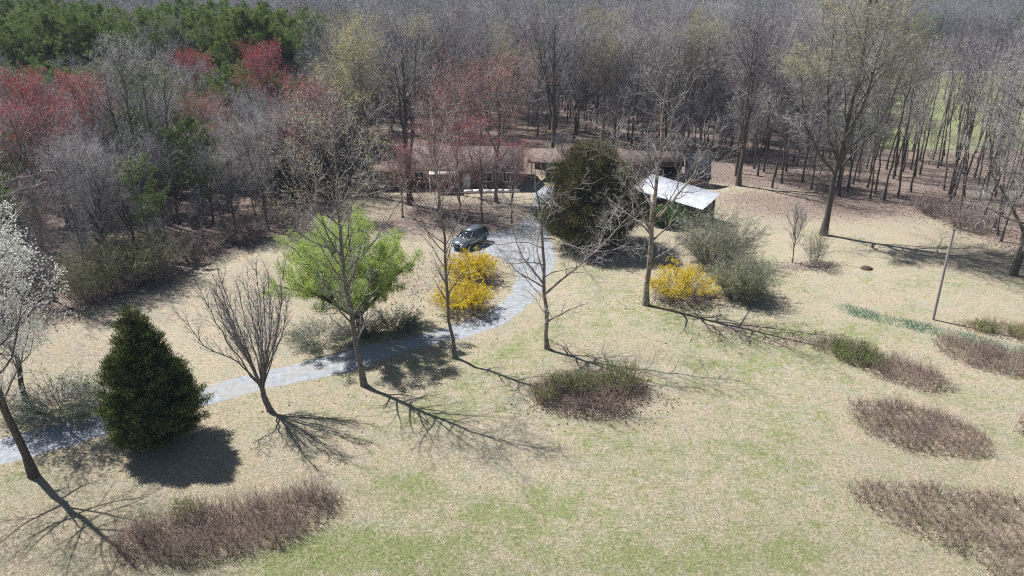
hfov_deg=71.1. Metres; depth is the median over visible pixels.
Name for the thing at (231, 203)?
woodland tree
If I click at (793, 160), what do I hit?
slim tree
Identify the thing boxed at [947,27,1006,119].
woodland tree
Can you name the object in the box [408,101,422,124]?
sapling tree
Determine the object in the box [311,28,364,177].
budding tree
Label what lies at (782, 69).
slim tree
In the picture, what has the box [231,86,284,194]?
woodland tree
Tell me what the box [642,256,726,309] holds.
forsythia bush
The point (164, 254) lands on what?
edge bush
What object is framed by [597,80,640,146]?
sapling tree
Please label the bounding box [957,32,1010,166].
slim tree
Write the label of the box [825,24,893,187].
slim tree
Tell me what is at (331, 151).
slim tree
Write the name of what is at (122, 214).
woodland tree
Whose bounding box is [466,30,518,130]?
woodland tree
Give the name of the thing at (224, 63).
pine tree
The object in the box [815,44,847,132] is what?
slim tree
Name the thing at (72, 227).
sapling tree
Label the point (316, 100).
woodland tree
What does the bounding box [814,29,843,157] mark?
slim tree
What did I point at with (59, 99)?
woodland tree
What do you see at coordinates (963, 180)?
slim tree
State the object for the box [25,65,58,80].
pine tree
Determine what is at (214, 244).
brown bush
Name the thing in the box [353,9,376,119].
slim tree
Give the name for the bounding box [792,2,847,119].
woodland tree
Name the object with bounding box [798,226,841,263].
young bush
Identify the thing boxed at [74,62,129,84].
pine tree
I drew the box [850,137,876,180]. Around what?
sapling tree
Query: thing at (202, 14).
pine tree
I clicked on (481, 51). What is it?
woodland tree
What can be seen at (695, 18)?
budding tree
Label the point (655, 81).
slim tree
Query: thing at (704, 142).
budding tree
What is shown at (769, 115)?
slim tree
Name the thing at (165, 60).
woodland tree
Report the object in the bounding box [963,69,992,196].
slim tree
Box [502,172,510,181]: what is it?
window
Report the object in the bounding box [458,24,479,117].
slim tree
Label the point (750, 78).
yard tree
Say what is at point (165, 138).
woodland tree
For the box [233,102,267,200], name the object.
woodland tree
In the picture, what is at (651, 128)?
sapling tree
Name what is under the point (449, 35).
woodland tree
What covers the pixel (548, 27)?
slim tree
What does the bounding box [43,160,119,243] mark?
woodland tree
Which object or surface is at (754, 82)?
slim tree
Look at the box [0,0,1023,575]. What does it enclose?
ground
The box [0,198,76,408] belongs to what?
blossom tree
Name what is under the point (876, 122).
slim tree
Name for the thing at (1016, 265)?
lawn tree
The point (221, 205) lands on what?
sapling tree
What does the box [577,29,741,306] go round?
lawn tree
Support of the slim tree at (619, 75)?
on the ground at (906, 232)
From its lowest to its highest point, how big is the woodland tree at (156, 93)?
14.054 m
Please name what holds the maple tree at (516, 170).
on the ground at (906, 232)
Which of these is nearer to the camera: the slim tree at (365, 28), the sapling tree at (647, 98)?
the sapling tree at (647, 98)
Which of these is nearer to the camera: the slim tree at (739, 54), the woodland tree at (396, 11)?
the slim tree at (739, 54)
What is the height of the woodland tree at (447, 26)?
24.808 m
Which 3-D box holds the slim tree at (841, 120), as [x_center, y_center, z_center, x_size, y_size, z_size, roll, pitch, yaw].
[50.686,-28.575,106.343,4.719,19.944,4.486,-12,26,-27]
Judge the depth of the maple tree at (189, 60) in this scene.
101.05 m
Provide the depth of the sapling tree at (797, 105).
120.50 m
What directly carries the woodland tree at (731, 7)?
on the ground at (906, 232)
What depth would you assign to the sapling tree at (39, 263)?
58.60 m
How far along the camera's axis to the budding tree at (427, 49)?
121.89 m
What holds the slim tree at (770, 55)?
on the ground at (906, 232)
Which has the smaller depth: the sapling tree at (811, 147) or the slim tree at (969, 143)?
the slim tree at (969, 143)
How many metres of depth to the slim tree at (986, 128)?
93.89 m
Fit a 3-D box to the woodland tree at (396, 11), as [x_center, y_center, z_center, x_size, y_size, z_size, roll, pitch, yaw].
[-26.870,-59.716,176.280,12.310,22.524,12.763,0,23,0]
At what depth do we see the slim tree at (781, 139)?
96.40 m
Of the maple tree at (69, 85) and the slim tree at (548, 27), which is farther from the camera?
the slim tree at (548, 27)
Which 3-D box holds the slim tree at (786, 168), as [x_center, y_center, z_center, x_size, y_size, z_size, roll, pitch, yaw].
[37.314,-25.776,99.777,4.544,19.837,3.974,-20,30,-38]
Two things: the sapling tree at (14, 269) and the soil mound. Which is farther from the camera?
the soil mound
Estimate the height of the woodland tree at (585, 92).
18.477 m
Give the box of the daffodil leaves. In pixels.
[835,304,1023,357]
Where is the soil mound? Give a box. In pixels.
[860,265,872,270]
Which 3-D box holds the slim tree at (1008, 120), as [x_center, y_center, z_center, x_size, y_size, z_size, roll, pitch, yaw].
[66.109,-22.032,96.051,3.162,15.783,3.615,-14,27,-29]
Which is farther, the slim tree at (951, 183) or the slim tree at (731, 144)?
the slim tree at (731, 144)
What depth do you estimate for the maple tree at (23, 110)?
69.19 m
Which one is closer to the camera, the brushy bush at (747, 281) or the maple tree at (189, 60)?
the brushy bush at (747, 281)
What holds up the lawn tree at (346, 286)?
on the ground at (906, 232)
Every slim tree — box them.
[308,89,329,183]
[310,94,339,189]
[316,104,346,198]
[320,52,359,174]
[325,10,361,130]
[330,21,376,100]
[331,94,342,172]
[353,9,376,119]
[359,22,383,128]
[363,26,382,120]
[367,50,383,132]
[371,9,383,103]
[386,21,418,135]
[391,32,412,101]
[405,11,434,126]
[408,20,444,138]
[420,41,439,127]
[423,7,452,121]
[440,32,470,123]
[442,34,455,110]
[452,42,476,128]
[456,45,475,131]
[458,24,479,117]
[473,6,499,117]
[518,25,540,118]
[522,27,542,121]
[535,6,557,111]
[546,28,568,102]
[557,57,577,120]
[604,11,640,131]
[606,28,628,135]
[619,51,642,123]
[620,22,642,116]
[634,46,657,135]
[639,40,673,149]
[640,33,660,127]
[648,35,675,135]
[652,2,686,117]
[660,33,701,150]
[665,7,690,32]
[688,17,731,144]
[695,29,735,153]
[706,39,738,149]
[717,11,771,172]
[718,22,749,146]
[722,18,775,176]
[725,28,776,166]
[730,26,769,84]
[731,38,772,118]
[732,50,773,154]
[743,56,785,168]
[750,37,794,176]
[751,10,787,153]
[752,14,793,150]
[755,60,793,171]
[757,19,808,158]
[760,41,810,183]
[763,23,804,153]
[767,26,804,149]
[770,67,809,176]
[771,47,813,187]
[777,32,796,171]
[781,34,806,169]
[784,13,846,182]
[785,41,815,159]
[792,27,828,162]
[795,37,827,166]
[800,25,835,153]
[810,67,844,189]
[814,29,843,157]
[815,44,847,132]
[818,30,861,147]
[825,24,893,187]
[827,32,841,151]
[828,31,881,158]
[831,31,897,196]
[843,32,858,187]
[846,39,884,191]
[851,39,894,183]
[857,84,866,173]
[859,62,897,172]
[865,64,910,168]
[866,40,922,187]
[867,67,909,198]
[868,58,921,193]
[882,31,937,200]
[885,35,937,168]
[889,44,949,180]
[892,47,926,178]
[895,65,915,175]
[896,44,941,198]
[896,57,920,164]
[899,54,947,171]
[901,58,957,191]
[909,35,951,169]
[912,49,946,151]
[914,37,941,176]
[918,32,965,174]
[919,39,959,160]
[932,49,969,159]
[933,29,995,165]
[934,38,973,153]
[937,40,966,167]
[939,32,976,155]
[941,54,963,189]
[942,43,1009,194]
[948,49,1000,201]
[949,33,1003,217]
[949,47,978,160]
[952,39,1006,198]
[954,31,1000,148]
[954,51,1008,187]
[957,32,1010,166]
[959,42,987,158]
[962,37,981,173]
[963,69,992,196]
[965,21,1023,176]
[973,41,1023,177]
[976,20,1019,152]
[976,25,1023,162]
[977,58,1003,184]
[979,72,1023,197]
[982,66,1023,219]
[985,31,1023,190]
[989,74,1023,235]
[993,30,1023,170]
[993,59,1023,167]
[993,70,1023,227]
[994,63,1023,197]
[994,68,1023,181]
[999,113,1023,241]
[1001,67,1023,214]
[1002,39,1023,133]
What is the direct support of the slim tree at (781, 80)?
on the ground at (906, 232)
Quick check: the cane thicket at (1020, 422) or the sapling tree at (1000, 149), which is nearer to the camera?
the cane thicket at (1020, 422)
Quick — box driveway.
[0,186,555,464]
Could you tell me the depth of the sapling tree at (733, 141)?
115.25 m
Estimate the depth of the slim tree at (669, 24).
135.78 m
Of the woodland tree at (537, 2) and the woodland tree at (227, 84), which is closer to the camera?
the woodland tree at (227, 84)
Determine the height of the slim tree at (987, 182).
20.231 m
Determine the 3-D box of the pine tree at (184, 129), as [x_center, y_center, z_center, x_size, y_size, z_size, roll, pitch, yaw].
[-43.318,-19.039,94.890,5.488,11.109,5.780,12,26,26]
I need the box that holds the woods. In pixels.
[0,0,1023,113]
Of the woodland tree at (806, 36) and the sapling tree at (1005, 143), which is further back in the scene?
the woodland tree at (806, 36)
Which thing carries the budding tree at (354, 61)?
on the ground at (906, 232)
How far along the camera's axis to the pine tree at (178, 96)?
91.66 m
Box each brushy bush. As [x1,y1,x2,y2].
[669,202,774,267]
[703,244,786,304]
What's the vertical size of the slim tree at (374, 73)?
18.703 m
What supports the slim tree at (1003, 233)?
on the ground at (906, 232)
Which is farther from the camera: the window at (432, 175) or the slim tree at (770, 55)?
the slim tree at (770, 55)
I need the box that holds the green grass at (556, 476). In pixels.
[0,194,1023,575]
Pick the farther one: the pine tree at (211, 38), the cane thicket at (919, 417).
the pine tree at (211, 38)
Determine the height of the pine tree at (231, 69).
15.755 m
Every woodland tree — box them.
[0,49,18,82]
[0,64,16,99]
[0,95,36,198]
[0,97,44,221]
[0,134,36,229]
[0,167,62,301]
[1,60,68,110]
[1,99,46,210]
[16,107,81,215]
[18,147,98,262]
[22,83,76,199]
[25,86,77,138]
[26,124,129,249]
[35,129,98,241]
[37,87,77,162]
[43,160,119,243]
[47,53,82,76]
[49,79,112,162]
[52,100,121,206]
[55,27,188,224]
[57,150,124,234]
[61,123,152,251]
[62,108,120,235]
[66,61,109,82]
[83,78,136,192]
[86,51,130,69]
[86,113,126,182]
[96,9,149,53]
[99,0,133,18]
[101,109,142,187]
[107,48,145,83]
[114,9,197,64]
[123,126,178,239]
[126,42,199,101]
[128,58,148,85]
[139,85,185,197]
[141,91,183,195]
[143,12,186,53]
[148,103,179,202]
[158,110,206,210]
[160,58,224,169]
[172,122,231,222]
[177,12,209,36]
[189,139,255,229]
[202,71,238,169]
[206,103,287,229]
[211,77,274,192]
[226,0,278,11]
[226,58,292,163]
[230,82,276,169]
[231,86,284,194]
[231,120,270,222]
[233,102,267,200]
[238,89,302,199]
[244,95,313,204]
[248,0,294,13]
[266,0,314,19]
[269,99,321,199]
[271,6,315,33]
[273,57,297,74]
[286,92,338,184]
[288,0,392,166]
[291,44,328,154]
[292,47,358,157]
[299,71,333,177]
[310,0,366,28]
[317,92,355,192]
[323,36,354,163]
[324,13,368,66]
[347,0,394,27]
[359,4,405,131]
[366,4,430,119]
[375,21,414,123]
[381,0,420,23]
[392,2,433,103]
[413,0,485,128]
[434,14,461,103]
[440,1,478,62]
[447,5,509,138]
[450,10,479,61]
[459,0,508,22]
[461,0,522,94]
[462,15,502,113]
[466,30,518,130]
[476,6,531,117]
[487,13,521,121]
[490,0,519,36]
[498,13,544,114]
[508,10,558,125]
[510,16,531,111]
[519,27,561,129]
[521,0,547,54]
[522,0,571,26]
[538,8,603,134]
[539,13,567,29]
[544,15,615,138]
[556,12,592,114]
[562,22,596,116]
[571,42,602,132]
[574,14,636,125]
[574,25,590,120]
[575,33,626,140]
[591,0,610,23]
[606,5,641,26]
[607,8,668,141]
[609,13,672,145]
[612,0,656,21]
[621,0,680,102]
[625,13,668,124]
[634,13,704,148]
[651,0,701,107]
[652,3,730,140]
[656,6,688,111]
[681,9,696,70]
[685,0,743,104]
[691,5,735,132]
[692,4,744,18]
[694,0,756,124]
[699,0,744,17]
[709,0,756,16]
[717,11,739,86]
[719,17,770,136]
[721,38,743,120]
[730,0,787,27]
[735,3,803,86]
[755,8,776,27]
[756,4,821,137]
[759,8,817,48]
[768,1,820,116]
[777,13,828,133]
[785,12,826,128]
[785,18,849,121]
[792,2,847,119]
[794,10,838,55]
[802,33,859,127]
[804,13,855,125]
[818,3,858,33]
[826,47,854,114]
[832,15,864,119]
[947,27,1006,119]
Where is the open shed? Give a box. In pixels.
[636,174,719,227]
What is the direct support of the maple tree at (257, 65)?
on the ground at (906, 232)
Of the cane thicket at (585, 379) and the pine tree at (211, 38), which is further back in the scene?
the pine tree at (211, 38)
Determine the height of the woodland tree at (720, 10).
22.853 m
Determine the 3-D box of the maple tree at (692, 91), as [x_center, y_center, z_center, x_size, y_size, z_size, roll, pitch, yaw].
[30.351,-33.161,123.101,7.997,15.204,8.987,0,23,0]
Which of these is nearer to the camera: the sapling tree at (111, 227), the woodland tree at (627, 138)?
the sapling tree at (111, 227)
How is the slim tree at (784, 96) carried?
on the ground at (906, 232)
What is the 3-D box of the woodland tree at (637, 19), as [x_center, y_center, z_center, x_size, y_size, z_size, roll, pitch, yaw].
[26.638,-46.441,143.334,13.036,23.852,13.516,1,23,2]
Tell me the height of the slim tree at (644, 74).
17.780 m
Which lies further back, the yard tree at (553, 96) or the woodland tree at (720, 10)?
the woodland tree at (720, 10)
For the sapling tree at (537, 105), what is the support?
on the ground at (906, 232)
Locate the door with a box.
[462,173,469,188]
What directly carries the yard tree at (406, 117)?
on the ground at (906, 232)
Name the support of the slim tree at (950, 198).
on the ground at (906, 232)
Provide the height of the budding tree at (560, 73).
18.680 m
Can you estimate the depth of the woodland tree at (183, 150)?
82.42 m
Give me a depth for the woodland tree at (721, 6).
165.63 m
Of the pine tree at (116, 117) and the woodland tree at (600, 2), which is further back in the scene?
the woodland tree at (600, 2)
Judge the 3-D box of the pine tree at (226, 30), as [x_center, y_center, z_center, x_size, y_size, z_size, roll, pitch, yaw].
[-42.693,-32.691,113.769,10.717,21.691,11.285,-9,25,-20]
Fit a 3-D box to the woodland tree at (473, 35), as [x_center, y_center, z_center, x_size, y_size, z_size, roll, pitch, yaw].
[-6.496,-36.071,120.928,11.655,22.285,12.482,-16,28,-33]
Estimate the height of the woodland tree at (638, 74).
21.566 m
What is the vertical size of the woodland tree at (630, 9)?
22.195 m
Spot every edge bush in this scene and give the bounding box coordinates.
[35,251,129,306]
[50,224,170,296]
[96,223,192,284]
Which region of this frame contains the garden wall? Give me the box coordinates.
[464,189,519,193]
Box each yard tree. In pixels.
[311,8,409,196]
[346,3,444,205]
[499,0,602,147]
[704,0,807,185]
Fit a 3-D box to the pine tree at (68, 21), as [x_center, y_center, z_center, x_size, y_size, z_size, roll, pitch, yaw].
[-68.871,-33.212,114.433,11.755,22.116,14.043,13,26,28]
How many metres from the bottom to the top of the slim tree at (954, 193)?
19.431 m
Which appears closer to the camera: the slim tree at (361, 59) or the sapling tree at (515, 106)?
the slim tree at (361, 59)
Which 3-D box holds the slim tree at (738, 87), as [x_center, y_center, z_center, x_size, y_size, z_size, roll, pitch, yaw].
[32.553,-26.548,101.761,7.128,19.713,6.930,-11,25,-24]
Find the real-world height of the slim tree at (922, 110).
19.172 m
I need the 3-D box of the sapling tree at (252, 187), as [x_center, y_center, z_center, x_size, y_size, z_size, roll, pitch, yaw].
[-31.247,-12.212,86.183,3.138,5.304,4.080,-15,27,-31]
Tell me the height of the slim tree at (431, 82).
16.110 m
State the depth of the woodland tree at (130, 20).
116.59 m
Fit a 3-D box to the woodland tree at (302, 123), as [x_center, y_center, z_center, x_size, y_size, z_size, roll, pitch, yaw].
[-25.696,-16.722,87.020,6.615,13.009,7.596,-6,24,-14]
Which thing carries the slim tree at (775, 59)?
on the ground at (906, 232)
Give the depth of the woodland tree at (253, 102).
95.36 m
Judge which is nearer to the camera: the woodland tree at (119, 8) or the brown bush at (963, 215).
the brown bush at (963, 215)
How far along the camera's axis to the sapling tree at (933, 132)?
106.53 m
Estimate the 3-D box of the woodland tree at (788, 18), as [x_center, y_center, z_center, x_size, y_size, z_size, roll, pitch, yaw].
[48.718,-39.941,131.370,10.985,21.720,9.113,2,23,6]
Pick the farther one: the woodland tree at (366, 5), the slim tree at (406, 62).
the woodland tree at (366, 5)
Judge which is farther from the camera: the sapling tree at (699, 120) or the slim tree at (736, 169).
the sapling tree at (699, 120)
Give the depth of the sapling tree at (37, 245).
65.61 m
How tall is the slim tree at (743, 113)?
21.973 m
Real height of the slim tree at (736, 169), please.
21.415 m
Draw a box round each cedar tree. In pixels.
[88,303,220,455]
[521,137,657,250]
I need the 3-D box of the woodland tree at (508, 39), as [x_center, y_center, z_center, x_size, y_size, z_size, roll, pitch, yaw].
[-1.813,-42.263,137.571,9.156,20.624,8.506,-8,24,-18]
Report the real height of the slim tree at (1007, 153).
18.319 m
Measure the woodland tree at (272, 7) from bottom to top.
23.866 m
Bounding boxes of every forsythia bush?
[423,269,497,320]
[436,245,502,284]
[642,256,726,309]
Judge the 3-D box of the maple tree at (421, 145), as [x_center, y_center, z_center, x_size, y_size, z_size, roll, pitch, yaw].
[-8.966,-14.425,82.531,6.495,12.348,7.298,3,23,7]
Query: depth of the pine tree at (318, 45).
113.80 m
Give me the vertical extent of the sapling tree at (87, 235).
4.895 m
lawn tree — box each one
[0,134,69,479]
[171,250,294,412]
[257,59,418,386]
[386,63,480,358]
[444,139,659,349]
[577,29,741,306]
[745,0,961,235]
[909,39,1023,276]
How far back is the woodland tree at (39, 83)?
91.64 m
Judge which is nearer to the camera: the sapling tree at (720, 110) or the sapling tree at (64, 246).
the sapling tree at (64, 246)
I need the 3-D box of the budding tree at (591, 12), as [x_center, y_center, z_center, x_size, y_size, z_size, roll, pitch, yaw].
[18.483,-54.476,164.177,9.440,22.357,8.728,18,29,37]
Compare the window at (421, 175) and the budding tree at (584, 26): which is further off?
the budding tree at (584, 26)
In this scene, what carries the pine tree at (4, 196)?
on the ground at (906, 232)
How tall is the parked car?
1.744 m
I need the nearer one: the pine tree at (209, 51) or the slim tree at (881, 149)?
the slim tree at (881, 149)
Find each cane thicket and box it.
[101,466,345,573]
[523,355,654,420]
[812,330,960,395]
[845,393,998,463]
[845,474,1023,575]
[928,328,1023,379]
[953,314,1023,344]
[1014,407,1023,435]
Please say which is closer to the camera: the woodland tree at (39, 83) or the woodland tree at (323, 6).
the woodland tree at (39, 83)
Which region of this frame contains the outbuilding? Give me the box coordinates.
[529,148,684,181]
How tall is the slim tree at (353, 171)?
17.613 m
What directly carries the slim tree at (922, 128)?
on the ground at (906, 232)
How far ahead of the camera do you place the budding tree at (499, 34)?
129.23 m
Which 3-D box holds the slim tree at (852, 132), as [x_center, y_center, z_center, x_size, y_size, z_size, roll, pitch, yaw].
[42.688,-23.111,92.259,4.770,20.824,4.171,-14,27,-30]
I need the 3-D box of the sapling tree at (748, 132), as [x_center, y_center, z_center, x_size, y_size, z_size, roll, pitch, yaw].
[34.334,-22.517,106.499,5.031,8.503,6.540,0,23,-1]
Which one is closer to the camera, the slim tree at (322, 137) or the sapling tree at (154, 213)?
the sapling tree at (154, 213)
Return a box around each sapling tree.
[0,235,36,304]
[2,236,35,294]
[5,205,36,260]
[16,246,58,306]
[21,221,60,267]
[21,233,52,273]
[49,235,67,262]
[56,230,90,257]
[56,241,89,272]
[60,217,83,237]
[62,216,82,246]
[65,226,95,274]
[102,211,126,246]
[105,213,119,240]
[119,182,152,236]
[122,196,165,234]
[130,216,174,257]
[160,198,189,235]
[177,180,212,208]
[179,197,209,242]
[184,184,213,232]
[190,169,218,200]
[208,191,230,228]
[217,180,252,220]
[225,151,239,182]
[232,157,277,211]
[243,170,260,207]
[248,176,272,216]
[285,157,303,192]
[294,148,322,191]
[301,145,319,179]
[319,130,357,184]
[357,85,381,134]
[375,92,395,134]
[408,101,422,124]
[429,96,458,131]
[442,92,458,125]
[447,89,465,129]
[468,64,485,126]
[484,84,520,127]
[506,94,521,127]
[515,73,549,133]
[520,89,547,124]
[522,76,556,138]
[534,92,569,138]
[548,107,561,134]
[551,128,573,154]
[581,89,596,115]
[592,91,608,118]
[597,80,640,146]
[601,74,627,125]
[603,80,633,127]
[626,87,657,139]
[627,95,666,147]
[634,87,651,118]
[638,131,659,159]
[639,112,664,148]
[658,94,689,141]
[663,103,691,150]
[667,133,691,177]
[669,98,714,153]
[683,100,719,146]
[700,83,740,146]
[706,104,733,148]
[709,103,727,133]
[709,110,736,158]
[712,89,730,120]
[712,118,736,153]
[725,114,752,149]
[729,109,762,155]
[746,108,778,162]
[750,117,777,159]
[772,112,832,188]
[781,201,815,262]
[785,88,815,129]
[793,94,822,129]
[795,79,836,139]
[799,125,825,172]
[800,94,841,140]
[806,115,842,174]
[806,130,831,168]
[830,118,865,168]
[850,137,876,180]
[865,111,896,159]
[899,105,938,159]
[923,115,954,162]
[969,136,1011,178]
[984,104,1023,167]
[989,122,1021,175]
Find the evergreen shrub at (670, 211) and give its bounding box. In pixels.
[648,201,693,227]
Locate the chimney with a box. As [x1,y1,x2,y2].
[684,153,711,187]
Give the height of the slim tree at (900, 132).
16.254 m
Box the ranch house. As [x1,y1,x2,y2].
[372,138,522,192]
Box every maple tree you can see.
[0,62,75,229]
[0,85,83,250]
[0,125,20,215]
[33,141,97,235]
[54,65,124,219]
[142,70,240,197]
[159,45,216,87]
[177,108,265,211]
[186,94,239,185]
[228,34,291,185]
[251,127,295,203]
[262,59,357,209]
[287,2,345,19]
[319,29,380,138]
[369,36,392,115]
[380,132,425,217]
[397,52,500,194]
[409,49,450,123]
[410,108,462,209]
[422,136,481,223]
[426,29,552,202]
[435,23,471,118]
[438,110,503,222]
[484,131,539,223]
[667,51,710,136]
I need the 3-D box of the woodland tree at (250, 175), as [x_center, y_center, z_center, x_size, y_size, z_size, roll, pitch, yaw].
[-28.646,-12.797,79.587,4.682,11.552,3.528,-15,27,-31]
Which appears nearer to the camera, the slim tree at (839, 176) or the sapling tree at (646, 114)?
the slim tree at (839, 176)
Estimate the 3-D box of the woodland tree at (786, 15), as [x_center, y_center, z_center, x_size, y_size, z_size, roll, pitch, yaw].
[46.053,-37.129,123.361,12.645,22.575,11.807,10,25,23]
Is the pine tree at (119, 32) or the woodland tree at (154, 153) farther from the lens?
the pine tree at (119, 32)
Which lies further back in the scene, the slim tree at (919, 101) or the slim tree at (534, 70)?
the slim tree at (534, 70)
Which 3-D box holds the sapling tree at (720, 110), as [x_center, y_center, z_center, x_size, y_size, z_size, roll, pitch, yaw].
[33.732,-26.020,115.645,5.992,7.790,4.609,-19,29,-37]
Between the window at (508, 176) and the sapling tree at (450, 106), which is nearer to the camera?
the window at (508, 176)
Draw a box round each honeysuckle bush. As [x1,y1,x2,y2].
[0,362,113,444]
[279,308,350,353]
[355,300,428,343]
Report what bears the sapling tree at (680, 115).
on the ground at (906, 232)
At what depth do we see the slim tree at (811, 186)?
92.88 m
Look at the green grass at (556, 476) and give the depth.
37.73 m
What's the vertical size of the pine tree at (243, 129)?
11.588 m
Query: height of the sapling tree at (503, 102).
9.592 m
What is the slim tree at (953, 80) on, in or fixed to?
on the ground at (906, 232)
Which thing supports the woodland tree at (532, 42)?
on the ground at (906, 232)
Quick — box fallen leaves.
[0,153,1023,431]
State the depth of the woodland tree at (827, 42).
118.90 m
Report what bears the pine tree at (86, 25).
on the ground at (906, 232)
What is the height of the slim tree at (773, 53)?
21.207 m
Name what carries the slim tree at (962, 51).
on the ground at (906, 232)
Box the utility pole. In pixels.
[931,229,955,319]
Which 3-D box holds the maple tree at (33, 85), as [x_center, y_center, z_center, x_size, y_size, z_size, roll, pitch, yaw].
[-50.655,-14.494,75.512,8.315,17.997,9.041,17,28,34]
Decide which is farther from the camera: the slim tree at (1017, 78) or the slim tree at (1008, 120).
the slim tree at (1017, 78)
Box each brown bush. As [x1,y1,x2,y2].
[163,221,230,260]
[215,208,281,244]
[259,194,322,229]
[907,186,965,214]
[931,197,1005,230]
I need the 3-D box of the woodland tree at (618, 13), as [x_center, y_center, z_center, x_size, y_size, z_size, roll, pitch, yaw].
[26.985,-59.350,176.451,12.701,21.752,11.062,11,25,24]
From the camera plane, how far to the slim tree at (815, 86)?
111.21 m
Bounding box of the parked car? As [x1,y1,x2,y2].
[451,224,488,249]
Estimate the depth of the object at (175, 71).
96.48 m
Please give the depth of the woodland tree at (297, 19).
123.56 m
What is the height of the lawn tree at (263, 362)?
10.535 m
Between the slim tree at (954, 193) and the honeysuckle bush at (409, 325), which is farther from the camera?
the slim tree at (954, 193)
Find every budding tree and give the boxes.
[260,205,426,338]
[294,6,333,32]
[302,49,360,187]
[307,66,337,166]
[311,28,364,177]
[315,6,346,28]
[325,11,388,154]
[368,5,401,121]
[396,7,439,138]
[400,8,440,134]
[412,33,446,115]
[428,2,459,66]
[485,31,526,133]
[486,14,518,105]
[509,42,551,134]
[544,25,572,127]
[546,17,587,128]
[567,4,598,107]
[573,30,620,140]
[575,1,619,36]
[578,4,629,123]
[580,21,620,134]
[584,33,633,144]
[596,3,634,118]
[647,1,670,37]
[652,45,692,126]
[664,9,713,148]
[681,1,722,54]
[692,9,751,150]
[696,12,741,144]
[701,43,739,135]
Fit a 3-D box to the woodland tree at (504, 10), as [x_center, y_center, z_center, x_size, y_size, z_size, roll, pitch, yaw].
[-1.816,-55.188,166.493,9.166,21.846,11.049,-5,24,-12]
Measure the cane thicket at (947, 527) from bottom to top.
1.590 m
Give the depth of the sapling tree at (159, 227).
66.77 m
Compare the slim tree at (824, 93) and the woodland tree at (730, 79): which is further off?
the woodland tree at (730, 79)
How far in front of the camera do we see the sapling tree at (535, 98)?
123.31 m
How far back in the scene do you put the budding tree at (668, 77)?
117.15 m
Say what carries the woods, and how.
on the ground at (906, 232)
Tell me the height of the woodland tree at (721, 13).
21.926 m
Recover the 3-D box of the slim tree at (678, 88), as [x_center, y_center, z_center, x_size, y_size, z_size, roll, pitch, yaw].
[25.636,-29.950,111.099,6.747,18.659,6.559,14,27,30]
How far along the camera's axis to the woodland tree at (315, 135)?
94.38 m
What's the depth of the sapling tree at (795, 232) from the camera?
68.22 m
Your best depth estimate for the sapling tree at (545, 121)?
122.74 m
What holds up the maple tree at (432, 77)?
on the ground at (906, 232)
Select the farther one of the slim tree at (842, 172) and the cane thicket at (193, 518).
the slim tree at (842, 172)
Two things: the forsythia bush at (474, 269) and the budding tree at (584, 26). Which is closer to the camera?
the forsythia bush at (474, 269)
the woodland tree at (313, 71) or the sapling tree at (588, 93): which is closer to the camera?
the woodland tree at (313, 71)
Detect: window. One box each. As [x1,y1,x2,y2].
[414,172,423,181]
[432,175,451,179]
[480,172,492,181]
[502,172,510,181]
[652,169,663,176]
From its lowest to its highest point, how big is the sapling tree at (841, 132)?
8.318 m
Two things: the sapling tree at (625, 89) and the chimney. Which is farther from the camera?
the sapling tree at (625, 89)
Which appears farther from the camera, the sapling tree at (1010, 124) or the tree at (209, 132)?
the sapling tree at (1010, 124)
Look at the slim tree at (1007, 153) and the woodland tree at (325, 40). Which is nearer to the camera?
the slim tree at (1007, 153)
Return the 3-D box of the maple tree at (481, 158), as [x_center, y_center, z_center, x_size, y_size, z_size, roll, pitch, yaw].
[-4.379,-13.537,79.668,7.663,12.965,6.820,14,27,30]
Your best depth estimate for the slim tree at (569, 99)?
140.11 m
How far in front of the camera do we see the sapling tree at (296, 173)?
91.57 m
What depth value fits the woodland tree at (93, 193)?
68.98 m
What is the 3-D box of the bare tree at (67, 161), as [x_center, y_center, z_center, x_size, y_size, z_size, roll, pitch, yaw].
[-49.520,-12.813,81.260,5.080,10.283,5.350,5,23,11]
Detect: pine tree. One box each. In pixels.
[0,59,24,95]
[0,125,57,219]
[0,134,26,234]
[0,183,29,273]
[0,197,14,287]
[4,65,61,116]
[6,58,68,92]
[17,6,104,66]
[20,77,70,134]
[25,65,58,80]
[28,56,69,78]
[38,66,80,97]
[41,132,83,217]
[51,12,121,72]
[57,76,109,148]
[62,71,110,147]
[64,66,90,82]
[66,34,133,71]
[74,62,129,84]
[77,62,141,96]
[83,15,154,65]
[83,48,127,73]
[94,98,174,204]
[102,151,173,250]
[104,6,183,90]
[108,32,155,66]
[114,85,147,104]
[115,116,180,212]
[129,37,178,62]
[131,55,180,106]
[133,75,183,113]
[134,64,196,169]
[148,110,227,227]
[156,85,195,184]
[159,2,234,62]
[161,23,220,64]
[173,106,195,174]
[175,41,234,67]
[182,96,218,152]
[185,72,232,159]
[187,43,233,80]
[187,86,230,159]
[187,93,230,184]
[192,34,224,49]
[193,49,230,73]
[198,57,263,167]
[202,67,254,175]
[205,11,272,68]
[208,41,246,59]
[212,4,291,148]
[212,57,255,164]
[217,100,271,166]
[221,2,297,73]
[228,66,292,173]
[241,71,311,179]
[243,7,285,28]
[253,32,316,144]
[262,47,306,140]
[263,9,327,138]
[268,3,330,76]
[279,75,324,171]
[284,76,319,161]
[300,29,331,68]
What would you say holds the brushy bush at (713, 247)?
on the ground at (906, 232)

